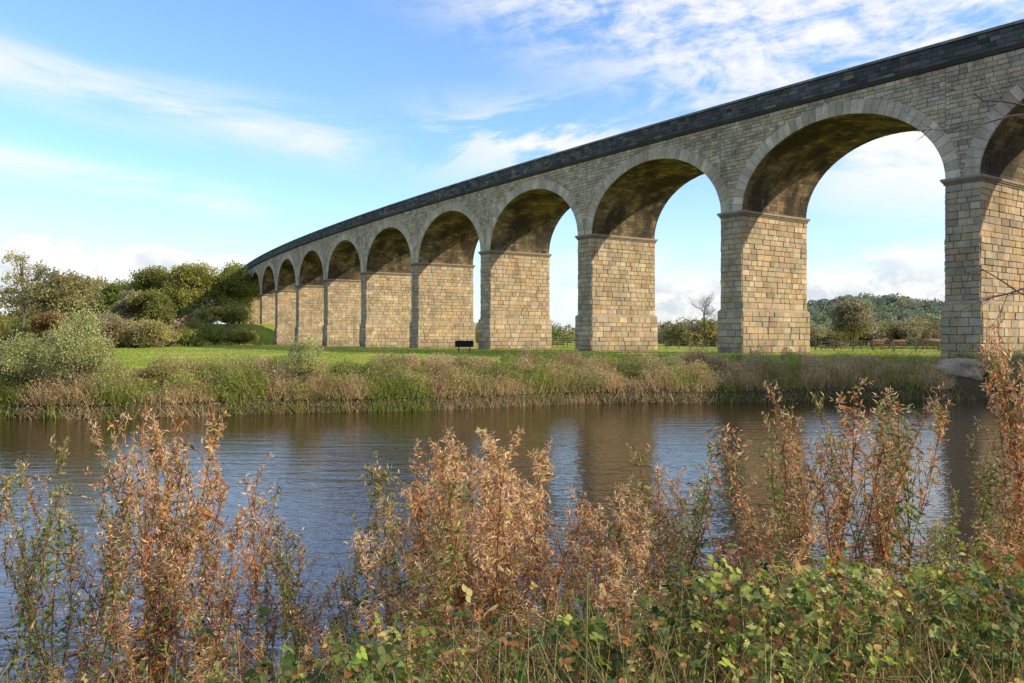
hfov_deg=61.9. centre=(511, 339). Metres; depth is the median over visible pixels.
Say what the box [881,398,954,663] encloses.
willowherb
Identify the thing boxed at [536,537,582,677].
willowherb
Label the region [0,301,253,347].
undergrowth
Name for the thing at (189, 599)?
willowherb
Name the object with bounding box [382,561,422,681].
willowherb
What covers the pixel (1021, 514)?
willowherb
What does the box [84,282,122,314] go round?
alder tree
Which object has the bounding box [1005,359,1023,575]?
willowherb
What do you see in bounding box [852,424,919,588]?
willowherb
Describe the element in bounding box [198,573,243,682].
willowherb
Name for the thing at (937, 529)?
willowherb
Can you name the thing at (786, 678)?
bank grass
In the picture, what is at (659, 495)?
willowherb
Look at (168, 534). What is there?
willowherb
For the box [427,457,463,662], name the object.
willowherb
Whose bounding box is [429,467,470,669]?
willowherb
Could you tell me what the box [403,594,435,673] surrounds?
willowherb
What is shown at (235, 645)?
willowherb
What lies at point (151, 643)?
willowherb
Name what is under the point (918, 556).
willowherb
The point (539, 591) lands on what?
willowherb
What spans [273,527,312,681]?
willowherb
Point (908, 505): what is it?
willowherb
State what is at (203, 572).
willowherb
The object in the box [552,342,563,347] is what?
park bench
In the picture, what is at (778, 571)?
willowherb
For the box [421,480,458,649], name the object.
willowherb
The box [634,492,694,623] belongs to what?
willowherb
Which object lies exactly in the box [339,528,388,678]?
willowherb
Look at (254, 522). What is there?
willowherb
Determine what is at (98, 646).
willowherb
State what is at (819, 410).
willowherb
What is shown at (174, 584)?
willowherb
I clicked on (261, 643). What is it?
willowherb
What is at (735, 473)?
willowherb
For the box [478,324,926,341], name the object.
distant trees
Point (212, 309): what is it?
hawthorn bush
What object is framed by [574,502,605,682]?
willowherb
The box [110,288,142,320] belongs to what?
alder tree
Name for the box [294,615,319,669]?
willowherb
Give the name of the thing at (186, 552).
willowherb
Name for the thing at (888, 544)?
willowherb
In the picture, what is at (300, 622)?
willowherb
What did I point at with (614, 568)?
willowherb
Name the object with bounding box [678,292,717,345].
bare tree
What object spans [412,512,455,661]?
willowherb
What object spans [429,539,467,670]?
willowherb
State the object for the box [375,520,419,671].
willowherb
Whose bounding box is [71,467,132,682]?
willowherb
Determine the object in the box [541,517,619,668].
willowherb
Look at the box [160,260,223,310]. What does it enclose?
sycamore tree
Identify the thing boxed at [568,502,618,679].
willowherb
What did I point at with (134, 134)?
sky
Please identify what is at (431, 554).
willowherb
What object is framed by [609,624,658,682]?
willowherb
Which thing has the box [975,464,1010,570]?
willowherb
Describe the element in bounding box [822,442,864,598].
willowherb
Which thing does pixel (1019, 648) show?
willowherb
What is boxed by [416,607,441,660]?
willowherb
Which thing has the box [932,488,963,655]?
willowherb
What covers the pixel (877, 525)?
willowherb
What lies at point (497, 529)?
willowherb
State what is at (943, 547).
willowherb
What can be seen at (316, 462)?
river water
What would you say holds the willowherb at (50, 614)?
on the ground at (968, 387)
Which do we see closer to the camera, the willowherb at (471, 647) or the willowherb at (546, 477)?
the willowherb at (471, 647)
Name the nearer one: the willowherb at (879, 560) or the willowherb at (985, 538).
the willowherb at (985, 538)
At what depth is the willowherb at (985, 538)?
4.42 m
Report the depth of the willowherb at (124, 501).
5.42 m
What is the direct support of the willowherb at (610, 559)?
on the ground at (968, 387)
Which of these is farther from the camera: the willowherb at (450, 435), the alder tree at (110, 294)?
the alder tree at (110, 294)
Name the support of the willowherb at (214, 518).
on the ground at (968, 387)
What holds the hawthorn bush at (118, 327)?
on the ground at (968, 387)
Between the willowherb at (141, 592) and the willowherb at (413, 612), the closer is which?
the willowherb at (413, 612)
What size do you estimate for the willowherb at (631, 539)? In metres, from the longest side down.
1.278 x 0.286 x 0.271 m
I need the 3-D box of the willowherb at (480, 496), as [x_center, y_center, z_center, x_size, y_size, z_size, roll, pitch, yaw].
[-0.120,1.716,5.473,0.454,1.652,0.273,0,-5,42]
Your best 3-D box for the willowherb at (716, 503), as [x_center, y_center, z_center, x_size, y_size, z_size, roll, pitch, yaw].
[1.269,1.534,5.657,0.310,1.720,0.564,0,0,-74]
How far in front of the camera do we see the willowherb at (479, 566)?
4.77 m
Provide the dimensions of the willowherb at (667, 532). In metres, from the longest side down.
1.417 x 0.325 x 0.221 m
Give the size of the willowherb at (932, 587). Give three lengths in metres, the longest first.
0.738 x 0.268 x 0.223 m
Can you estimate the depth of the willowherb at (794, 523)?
6.16 m
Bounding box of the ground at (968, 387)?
[0,307,1023,677]
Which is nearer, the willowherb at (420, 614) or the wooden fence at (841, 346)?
the willowherb at (420, 614)
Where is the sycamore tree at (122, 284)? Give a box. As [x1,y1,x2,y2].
[109,278,131,306]
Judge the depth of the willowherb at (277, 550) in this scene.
6.34 m
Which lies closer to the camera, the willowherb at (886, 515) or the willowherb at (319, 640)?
the willowherb at (319, 640)
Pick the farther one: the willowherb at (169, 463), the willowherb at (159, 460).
the willowherb at (169, 463)
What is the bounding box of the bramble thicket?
[0,519,1023,682]
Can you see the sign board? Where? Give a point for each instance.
(458, 344)
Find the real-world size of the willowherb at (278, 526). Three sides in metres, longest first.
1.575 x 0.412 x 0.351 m
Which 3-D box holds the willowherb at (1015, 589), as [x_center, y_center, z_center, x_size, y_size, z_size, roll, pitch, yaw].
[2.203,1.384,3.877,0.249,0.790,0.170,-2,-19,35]
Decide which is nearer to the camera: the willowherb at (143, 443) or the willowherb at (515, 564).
the willowherb at (515, 564)
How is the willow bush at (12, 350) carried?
on the ground at (968, 387)
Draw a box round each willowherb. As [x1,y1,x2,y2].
[0,462,56,680]
[0,487,16,567]
[0,524,51,682]
[0,528,58,682]
[0,579,16,667]
[1,458,55,682]
[2,434,68,682]
[11,473,61,679]
[31,649,69,682]
[33,437,76,681]
[33,529,157,682]
[44,664,65,682]
[46,476,138,682]
[47,673,72,682]
[53,508,92,680]
[61,511,140,682]
[66,536,130,682]
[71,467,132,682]
[86,645,109,682]
[89,417,189,682]
[91,469,131,682]
[91,642,148,682]
[92,635,102,678]
[96,513,136,681]
[107,411,150,682]
[109,609,145,682]
[113,638,139,682]
[117,450,175,676]
[120,441,199,682]
[123,405,169,681]
[124,413,190,682]
[127,397,192,682]
[130,478,183,673]
[133,496,203,680]
[138,456,224,682]
[144,452,214,682]
[144,460,191,682]
[150,537,200,680]
[150,548,256,682]
[153,549,233,679]
[158,407,231,680]
[177,448,201,681]
[179,640,219,682]
[180,479,231,681]
[188,502,252,682]
[188,608,242,682]
[190,506,253,681]
[197,455,238,664]
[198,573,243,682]
[201,514,258,682]
[220,623,248,681]
[228,478,288,682]
[235,453,274,679]
[243,630,268,678]
[249,533,297,682]
[264,514,304,663]
[264,550,306,667]
[265,598,280,682]
[269,514,330,677]
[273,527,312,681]
[288,604,319,680]
[289,539,325,675]
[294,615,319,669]
[294,625,338,681]
[302,565,346,674]
[307,573,352,678]
[311,619,335,676]
[315,612,343,677]
[319,629,351,682]
[321,591,360,667]
[322,556,367,668]
[329,651,364,682]
[331,470,381,660]
[334,607,362,678]
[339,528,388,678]
[350,448,394,678]
[361,515,412,659]
[362,490,407,675]
[375,464,426,682]
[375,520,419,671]
[378,479,432,671]
[378,488,402,655]
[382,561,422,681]
[386,438,436,650]
[388,507,444,659]
[396,549,440,661]
[400,482,443,637]
[402,471,459,675]
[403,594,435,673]
[409,476,477,673]
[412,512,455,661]
[413,495,441,670]
[414,638,439,682]
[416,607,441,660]
[419,436,453,643]
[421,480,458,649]
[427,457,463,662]
[428,455,473,640]
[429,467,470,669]
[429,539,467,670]
[429,646,469,682]
[430,440,486,653]
[430,473,486,651]
[431,444,474,664]
[436,426,477,624]
[443,434,489,668]
[446,503,489,659]
[448,468,511,681]
[448,617,510,682]
[449,440,481,672]
[449,537,475,650]
[453,574,489,678]
[455,431,533,679]
[467,499,508,661]
[468,459,502,656]
[470,479,524,676]
[470,574,510,678]
[470,577,492,676]
[472,490,516,635]
[474,427,538,681]
[479,472,520,676]
[479,537,508,644]
[483,482,520,658]
[492,487,532,680]
[499,428,554,673]
[506,436,554,682]
[508,546,536,631]
[508,586,556,678]
[511,450,558,662]
[515,586,554,675]
[517,483,554,650]
[518,557,544,674]
[531,490,595,676]
[533,539,574,669]
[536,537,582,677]
[539,591,554,643]
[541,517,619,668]
[541,569,571,651]
[548,484,589,638]
[549,529,591,673]
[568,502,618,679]
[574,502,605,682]
[575,545,608,672]
[593,548,626,617]
[594,544,651,681]
[595,473,634,646]
[596,515,630,615]
[599,507,648,674]
[603,494,644,620]
[603,520,630,622]
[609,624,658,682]
[615,492,657,668]
[621,559,655,669]
[625,443,691,643]
[629,528,667,665]
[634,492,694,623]
[635,526,675,667]
[641,463,684,657]
[650,486,706,620]
[651,433,719,649]
[656,489,694,670]
[658,464,697,596]
[658,499,680,593]
[675,442,746,611]
[680,477,706,607]
[703,547,720,597]
[704,422,795,668]
[705,515,752,643]
[707,459,795,676]
[711,548,740,682]
[712,533,740,652]
[713,597,757,675]
[724,519,759,616]
[742,528,776,602]
[743,588,786,679]
[745,521,824,653]
[755,408,798,605]
[761,381,816,637]
[769,549,793,654]
[777,438,814,560]
[777,480,823,626]
[778,438,826,583]
[779,432,842,579]
[781,417,826,668]
[781,458,815,581]
[801,462,855,645]
[803,377,877,667]
[806,436,856,670]
[809,392,883,602]
[814,391,860,602]
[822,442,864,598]
[828,386,904,618]
[846,552,858,600]
[849,538,873,606]
[850,408,900,634]
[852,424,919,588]
[856,563,895,682]
[858,415,910,576]
[861,473,903,572]
[863,381,947,671]
[865,434,904,600]
[866,446,900,584]
[868,386,930,671]
[870,395,912,586]
[878,531,914,599]
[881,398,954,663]
[884,537,932,599]
[913,515,956,681]
[917,537,983,682]
[917,550,957,677]
[919,520,967,618]
[925,522,960,655]
[929,525,955,649]
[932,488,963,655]
[955,538,979,610]
[960,459,1000,612]
[964,450,1002,659]
[966,435,1022,594]
[966,534,1021,679]
[968,318,1023,586]
[970,560,1023,682]
[973,518,1022,676]
[974,378,1019,567]
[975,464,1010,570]
[986,336,1023,564]
[987,308,1023,566]
[994,637,1023,681]
[998,436,1023,579]
[1001,457,1023,661]
[1002,526,1019,569]
[1004,394,1023,554]
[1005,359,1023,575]
[1012,361,1023,493]
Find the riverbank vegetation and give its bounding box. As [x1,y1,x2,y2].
[0,336,1023,419]
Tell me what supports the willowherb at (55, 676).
on the ground at (968, 387)
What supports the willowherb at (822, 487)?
on the ground at (968, 387)
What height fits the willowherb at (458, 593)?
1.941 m
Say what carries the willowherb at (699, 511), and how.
on the ground at (968, 387)
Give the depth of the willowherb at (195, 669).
3.42 m
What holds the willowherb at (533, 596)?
on the ground at (968, 387)
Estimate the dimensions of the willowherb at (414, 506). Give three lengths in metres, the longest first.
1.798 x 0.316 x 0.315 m
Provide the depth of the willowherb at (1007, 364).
6.17 m
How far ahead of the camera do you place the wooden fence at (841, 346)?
109.19 m
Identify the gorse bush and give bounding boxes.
[199,324,236,344]
[222,326,259,344]
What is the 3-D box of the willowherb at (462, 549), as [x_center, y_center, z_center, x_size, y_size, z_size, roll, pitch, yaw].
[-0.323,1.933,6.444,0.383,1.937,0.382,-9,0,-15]
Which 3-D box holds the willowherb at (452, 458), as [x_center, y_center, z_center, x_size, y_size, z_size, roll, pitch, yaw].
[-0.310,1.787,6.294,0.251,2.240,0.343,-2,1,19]
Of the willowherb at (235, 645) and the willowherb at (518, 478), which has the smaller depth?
the willowherb at (235, 645)
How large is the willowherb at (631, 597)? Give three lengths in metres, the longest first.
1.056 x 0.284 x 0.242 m
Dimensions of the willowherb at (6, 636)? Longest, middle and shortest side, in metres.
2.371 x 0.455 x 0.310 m
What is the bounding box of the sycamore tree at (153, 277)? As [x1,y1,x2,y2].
[123,264,183,314]
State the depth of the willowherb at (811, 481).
5.54 m
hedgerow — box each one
[475,316,935,342]
[657,314,940,345]
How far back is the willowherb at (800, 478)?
5.20 m
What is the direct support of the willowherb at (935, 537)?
on the ground at (968, 387)
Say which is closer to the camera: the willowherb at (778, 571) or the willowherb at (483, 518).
the willowherb at (483, 518)
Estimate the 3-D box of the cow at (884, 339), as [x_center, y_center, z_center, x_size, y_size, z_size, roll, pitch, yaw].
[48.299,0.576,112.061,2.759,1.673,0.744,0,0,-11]
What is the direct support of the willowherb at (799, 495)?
on the ground at (968, 387)
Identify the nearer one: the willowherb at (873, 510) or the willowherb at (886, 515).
the willowherb at (873, 510)
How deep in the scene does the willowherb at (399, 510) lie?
6.39 m
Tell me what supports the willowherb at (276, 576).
on the ground at (968, 387)
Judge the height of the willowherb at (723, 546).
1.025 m
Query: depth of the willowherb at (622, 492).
6.16 m
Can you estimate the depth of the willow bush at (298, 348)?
41.64 m
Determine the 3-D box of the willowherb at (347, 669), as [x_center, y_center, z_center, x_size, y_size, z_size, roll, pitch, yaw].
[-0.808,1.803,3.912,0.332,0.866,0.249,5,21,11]
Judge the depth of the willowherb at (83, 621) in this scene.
5.40 m
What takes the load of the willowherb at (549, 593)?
on the ground at (968, 387)
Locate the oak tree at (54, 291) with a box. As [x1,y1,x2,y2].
[11,266,106,343]
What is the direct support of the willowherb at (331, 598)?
on the ground at (968, 387)
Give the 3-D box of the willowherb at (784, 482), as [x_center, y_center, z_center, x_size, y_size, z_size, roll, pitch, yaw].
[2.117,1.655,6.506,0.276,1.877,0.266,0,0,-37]
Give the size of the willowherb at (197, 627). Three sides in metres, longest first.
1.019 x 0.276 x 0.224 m
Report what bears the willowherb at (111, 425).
on the ground at (968, 387)
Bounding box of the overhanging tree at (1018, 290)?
[897,76,1023,333]
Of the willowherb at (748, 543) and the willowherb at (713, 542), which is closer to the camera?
the willowherb at (713, 542)
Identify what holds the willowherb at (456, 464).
on the ground at (968, 387)
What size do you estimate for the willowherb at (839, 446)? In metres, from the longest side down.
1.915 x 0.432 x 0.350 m
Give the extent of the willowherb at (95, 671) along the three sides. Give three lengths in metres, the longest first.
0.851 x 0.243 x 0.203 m
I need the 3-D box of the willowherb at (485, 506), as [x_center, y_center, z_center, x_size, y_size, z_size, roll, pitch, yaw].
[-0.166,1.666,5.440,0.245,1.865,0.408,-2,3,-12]
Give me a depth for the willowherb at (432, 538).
6.29 m
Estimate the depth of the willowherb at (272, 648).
6.28 m
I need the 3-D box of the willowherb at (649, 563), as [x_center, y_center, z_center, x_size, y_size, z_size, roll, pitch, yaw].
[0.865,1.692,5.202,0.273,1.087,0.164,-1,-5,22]
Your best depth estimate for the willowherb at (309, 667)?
4.49 m
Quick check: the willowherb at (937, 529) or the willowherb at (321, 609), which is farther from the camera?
the willowherb at (321, 609)
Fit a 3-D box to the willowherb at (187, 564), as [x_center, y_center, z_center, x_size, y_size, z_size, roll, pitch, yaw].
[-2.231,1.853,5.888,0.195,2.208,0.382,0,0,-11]
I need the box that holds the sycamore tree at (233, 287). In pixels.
[206,260,259,322]
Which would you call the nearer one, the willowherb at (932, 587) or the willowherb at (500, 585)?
the willowherb at (932, 587)
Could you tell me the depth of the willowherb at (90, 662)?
4.87 m
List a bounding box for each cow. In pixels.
[825,339,836,348]
[870,338,888,349]
[889,339,904,347]
[925,339,940,346]
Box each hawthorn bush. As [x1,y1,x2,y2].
[0,310,14,338]
[73,309,137,346]
[124,316,181,346]
[205,306,226,323]
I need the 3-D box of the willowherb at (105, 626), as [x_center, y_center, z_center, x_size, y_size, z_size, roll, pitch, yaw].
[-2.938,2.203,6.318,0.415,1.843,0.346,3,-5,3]
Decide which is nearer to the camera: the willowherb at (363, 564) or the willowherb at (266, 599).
the willowherb at (363, 564)
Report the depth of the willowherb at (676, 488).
6.52 m
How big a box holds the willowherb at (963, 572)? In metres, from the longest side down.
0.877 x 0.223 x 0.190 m
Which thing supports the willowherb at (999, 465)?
on the ground at (968, 387)
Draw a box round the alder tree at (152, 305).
[123,287,176,325]
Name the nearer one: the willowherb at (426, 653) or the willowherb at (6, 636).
the willowherb at (426, 653)
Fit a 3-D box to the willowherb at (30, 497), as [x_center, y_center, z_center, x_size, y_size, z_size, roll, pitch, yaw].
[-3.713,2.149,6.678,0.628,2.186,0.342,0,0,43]
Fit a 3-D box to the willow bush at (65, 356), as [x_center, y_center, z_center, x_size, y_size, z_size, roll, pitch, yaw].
[-19.865,0.254,38.776,3.624,4.551,3.552,0,0,-32]
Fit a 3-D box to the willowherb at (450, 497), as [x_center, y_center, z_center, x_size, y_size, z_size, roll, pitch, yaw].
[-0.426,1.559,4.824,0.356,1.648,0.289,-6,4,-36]
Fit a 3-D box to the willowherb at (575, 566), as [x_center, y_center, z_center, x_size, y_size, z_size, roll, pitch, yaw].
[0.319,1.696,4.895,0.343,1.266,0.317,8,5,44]
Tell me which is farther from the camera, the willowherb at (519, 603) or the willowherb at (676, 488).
the willowherb at (676, 488)
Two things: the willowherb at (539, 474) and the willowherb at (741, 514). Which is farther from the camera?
the willowherb at (539, 474)
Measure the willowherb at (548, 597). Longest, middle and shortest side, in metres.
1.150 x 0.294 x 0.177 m
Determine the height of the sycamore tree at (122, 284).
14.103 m
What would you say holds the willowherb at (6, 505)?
on the ground at (968, 387)
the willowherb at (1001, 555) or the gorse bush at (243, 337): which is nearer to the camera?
the willowherb at (1001, 555)
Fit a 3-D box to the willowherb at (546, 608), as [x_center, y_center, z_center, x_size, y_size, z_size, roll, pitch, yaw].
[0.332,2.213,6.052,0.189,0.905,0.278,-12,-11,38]
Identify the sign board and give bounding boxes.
[455,341,472,351]
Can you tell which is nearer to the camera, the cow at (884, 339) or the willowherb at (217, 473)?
the willowherb at (217, 473)
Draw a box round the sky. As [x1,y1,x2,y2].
[0,0,1023,331]
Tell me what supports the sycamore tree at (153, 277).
on the ground at (968, 387)
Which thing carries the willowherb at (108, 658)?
on the ground at (968, 387)
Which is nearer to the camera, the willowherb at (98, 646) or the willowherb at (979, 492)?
the willowherb at (979, 492)
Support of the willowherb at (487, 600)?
on the ground at (968, 387)
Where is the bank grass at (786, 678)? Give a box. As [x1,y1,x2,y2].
[0,541,1023,682]
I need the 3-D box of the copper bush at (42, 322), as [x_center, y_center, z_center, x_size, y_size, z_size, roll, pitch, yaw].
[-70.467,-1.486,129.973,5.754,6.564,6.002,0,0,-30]
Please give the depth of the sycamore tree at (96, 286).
243.31 m
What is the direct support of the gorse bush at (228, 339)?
on the ground at (968, 387)
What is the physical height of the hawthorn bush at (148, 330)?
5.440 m
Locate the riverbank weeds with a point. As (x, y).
(640, 360)
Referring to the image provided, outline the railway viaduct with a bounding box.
[236,19,1023,358]
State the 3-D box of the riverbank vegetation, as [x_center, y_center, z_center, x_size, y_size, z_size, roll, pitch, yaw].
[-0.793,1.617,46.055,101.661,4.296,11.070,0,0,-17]
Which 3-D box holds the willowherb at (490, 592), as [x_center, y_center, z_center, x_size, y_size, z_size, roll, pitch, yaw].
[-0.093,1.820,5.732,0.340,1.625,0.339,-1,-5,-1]
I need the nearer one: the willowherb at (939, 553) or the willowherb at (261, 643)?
the willowherb at (261, 643)
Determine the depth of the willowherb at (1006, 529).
5.13 m
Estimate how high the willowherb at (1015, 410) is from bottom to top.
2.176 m
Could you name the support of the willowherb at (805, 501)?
on the ground at (968, 387)
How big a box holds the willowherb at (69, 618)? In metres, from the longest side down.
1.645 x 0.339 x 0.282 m
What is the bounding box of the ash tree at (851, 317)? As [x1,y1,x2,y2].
[827,297,879,345]
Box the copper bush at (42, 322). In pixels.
[28,309,68,346]
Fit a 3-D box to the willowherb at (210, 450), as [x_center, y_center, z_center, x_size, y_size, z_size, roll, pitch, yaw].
[-2.278,1.742,5.995,0.507,2.539,0.337,2,-5,-15]
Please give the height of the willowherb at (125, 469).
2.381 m
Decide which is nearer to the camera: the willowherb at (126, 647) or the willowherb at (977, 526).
the willowherb at (126, 647)
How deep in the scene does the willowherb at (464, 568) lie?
5.75 m
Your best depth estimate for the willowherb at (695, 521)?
5.55 m
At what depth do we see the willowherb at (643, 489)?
5.67 m
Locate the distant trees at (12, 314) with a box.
[0,286,211,323]
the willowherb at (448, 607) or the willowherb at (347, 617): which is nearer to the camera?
the willowherb at (448, 607)
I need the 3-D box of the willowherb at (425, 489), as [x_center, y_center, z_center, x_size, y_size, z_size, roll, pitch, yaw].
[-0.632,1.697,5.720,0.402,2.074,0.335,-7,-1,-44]
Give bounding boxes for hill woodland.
[662,292,942,329]
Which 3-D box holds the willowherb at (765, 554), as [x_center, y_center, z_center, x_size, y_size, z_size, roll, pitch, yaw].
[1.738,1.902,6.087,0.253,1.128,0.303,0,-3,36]
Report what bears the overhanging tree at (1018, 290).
on the ground at (968, 387)
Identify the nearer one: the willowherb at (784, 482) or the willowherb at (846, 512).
the willowherb at (846, 512)
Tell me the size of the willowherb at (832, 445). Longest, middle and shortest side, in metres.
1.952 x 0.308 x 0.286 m
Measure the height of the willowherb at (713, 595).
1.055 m
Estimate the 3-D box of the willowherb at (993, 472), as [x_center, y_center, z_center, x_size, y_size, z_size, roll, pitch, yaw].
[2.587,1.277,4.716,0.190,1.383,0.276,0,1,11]
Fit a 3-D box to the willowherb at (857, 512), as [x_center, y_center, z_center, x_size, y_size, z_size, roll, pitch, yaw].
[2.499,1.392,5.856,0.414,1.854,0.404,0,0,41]
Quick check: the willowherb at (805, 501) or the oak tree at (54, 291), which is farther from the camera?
the oak tree at (54, 291)
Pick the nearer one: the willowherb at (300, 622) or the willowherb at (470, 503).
the willowherb at (300, 622)
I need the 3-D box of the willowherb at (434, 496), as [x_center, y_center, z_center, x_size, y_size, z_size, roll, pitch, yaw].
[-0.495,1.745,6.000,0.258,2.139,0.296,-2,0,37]
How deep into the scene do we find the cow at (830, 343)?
117.66 m
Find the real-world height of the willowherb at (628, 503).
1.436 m
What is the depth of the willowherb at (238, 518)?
5.06 m
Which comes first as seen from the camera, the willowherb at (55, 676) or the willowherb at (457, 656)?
the willowherb at (457, 656)
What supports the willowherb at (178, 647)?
on the ground at (968, 387)
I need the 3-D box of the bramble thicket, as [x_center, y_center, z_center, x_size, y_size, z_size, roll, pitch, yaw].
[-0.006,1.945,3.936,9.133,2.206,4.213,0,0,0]
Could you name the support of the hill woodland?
on the ground at (968, 387)
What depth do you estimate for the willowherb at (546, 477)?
6.10 m
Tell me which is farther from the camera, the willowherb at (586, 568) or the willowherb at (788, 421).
the willowherb at (788, 421)
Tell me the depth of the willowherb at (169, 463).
5.45 m
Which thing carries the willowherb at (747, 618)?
on the ground at (968, 387)
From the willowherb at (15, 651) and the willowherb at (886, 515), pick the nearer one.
the willowherb at (15, 651)
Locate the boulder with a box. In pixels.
[936,358,988,379]
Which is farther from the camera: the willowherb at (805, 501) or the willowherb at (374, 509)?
the willowherb at (805, 501)
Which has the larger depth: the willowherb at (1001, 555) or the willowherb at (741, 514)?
the willowherb at (741, 514)
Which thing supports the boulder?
on the ground at (968, 387)
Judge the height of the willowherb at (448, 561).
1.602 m
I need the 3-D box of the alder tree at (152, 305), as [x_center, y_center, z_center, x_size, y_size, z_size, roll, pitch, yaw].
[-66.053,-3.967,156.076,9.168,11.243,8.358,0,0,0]
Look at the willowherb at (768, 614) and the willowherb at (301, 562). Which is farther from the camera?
the willowherb at (301, 562)
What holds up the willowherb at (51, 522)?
on the ground at (968, 387)
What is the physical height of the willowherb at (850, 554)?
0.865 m
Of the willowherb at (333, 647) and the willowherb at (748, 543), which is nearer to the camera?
the willowherb at (748, 543)
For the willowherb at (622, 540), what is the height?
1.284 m
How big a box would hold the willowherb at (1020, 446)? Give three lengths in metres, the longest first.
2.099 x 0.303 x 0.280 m
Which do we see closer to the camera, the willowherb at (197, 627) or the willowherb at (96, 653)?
the willowherb at (197, 627)
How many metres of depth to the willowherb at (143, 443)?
6.00 m
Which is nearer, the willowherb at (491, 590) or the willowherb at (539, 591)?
the willowherb at (491, 590)
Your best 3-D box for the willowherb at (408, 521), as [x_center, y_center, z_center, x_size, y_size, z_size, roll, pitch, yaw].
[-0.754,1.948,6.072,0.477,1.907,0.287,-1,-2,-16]
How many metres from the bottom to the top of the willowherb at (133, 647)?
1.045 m
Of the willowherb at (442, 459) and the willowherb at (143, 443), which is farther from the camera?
the willowherb at (143, 443)
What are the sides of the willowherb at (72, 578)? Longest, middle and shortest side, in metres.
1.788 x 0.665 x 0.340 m
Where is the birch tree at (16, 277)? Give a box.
[0,250,55,331]
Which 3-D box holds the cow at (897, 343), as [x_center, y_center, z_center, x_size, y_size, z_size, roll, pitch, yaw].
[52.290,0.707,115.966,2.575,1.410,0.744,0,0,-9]
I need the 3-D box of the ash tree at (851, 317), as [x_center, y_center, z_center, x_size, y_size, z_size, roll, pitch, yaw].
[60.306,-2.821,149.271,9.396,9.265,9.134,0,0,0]
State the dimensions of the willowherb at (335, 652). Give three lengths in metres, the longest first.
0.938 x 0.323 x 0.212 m
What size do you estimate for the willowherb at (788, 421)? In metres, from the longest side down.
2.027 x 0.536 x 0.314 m
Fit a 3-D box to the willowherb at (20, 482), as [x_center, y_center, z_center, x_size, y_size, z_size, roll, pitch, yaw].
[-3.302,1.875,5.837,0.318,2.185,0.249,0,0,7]
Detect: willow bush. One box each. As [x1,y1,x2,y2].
[0,329,48,394]
[29,296,118,388]
[285,329,328,383]
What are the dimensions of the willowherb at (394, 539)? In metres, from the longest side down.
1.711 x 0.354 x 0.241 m
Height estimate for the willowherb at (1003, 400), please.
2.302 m
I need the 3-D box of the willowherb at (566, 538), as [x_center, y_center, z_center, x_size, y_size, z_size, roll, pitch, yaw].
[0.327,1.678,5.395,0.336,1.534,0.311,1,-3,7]
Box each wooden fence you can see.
[552,340,940,351]
[820,340,940,349]
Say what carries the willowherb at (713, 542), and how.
on the ground at (968, 387)
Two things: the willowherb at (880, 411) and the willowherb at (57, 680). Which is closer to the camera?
the willowherb at (57, 680)
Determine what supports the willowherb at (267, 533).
on the ground at (968, 387)
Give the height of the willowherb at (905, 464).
1.726 m
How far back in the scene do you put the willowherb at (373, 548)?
5.88 m
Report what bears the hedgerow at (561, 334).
on the ground at (968, 387)
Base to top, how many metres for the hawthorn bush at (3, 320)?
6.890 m
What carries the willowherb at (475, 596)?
on the ground at (968, 387)
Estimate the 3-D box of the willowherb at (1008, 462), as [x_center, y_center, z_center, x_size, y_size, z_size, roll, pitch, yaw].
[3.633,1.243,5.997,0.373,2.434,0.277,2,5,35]
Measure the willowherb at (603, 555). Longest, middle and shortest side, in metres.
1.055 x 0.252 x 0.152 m
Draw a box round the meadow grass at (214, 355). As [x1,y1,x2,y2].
[0,344,940,368]
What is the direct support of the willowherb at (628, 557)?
on the ground at (968, 387)
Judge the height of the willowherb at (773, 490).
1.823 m
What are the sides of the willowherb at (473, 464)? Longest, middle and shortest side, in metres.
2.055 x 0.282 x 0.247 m
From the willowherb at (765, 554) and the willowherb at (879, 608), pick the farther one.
the willowherb at (765, 554)
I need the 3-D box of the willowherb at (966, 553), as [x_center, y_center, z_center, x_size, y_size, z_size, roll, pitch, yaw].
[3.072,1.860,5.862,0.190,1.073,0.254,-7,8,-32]
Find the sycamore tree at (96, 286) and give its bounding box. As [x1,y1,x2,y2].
[75,274,110,306]
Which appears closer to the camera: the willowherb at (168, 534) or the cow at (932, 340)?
the willowherb at (168, 534)
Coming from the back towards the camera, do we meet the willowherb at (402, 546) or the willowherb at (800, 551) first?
the willowherb at (402, 546)
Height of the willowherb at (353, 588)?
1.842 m
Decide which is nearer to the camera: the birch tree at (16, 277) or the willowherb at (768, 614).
the willowherb at (768, 614)
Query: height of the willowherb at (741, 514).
1.312 m
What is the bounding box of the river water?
[0,396,1023,682]
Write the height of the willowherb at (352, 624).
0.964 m
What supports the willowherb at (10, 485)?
on the ground at (968, 387)
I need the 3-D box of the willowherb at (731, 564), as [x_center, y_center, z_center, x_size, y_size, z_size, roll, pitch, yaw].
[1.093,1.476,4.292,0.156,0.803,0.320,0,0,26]
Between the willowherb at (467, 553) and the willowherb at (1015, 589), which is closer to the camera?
the willowherb at (1015, 589)
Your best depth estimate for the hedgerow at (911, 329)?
165.00 m
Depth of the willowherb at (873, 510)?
5.70 m
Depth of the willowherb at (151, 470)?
5.91 m
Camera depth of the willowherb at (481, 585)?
4.89 m
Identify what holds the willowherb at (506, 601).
on the ground at (968, 387)
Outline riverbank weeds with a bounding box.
[0,345,1023,396]
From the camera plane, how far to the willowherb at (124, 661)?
6.16 m
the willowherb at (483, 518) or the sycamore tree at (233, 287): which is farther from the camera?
the sycamore tree at (233, 287)
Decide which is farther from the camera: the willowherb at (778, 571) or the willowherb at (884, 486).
the willowherb at (884, 486)

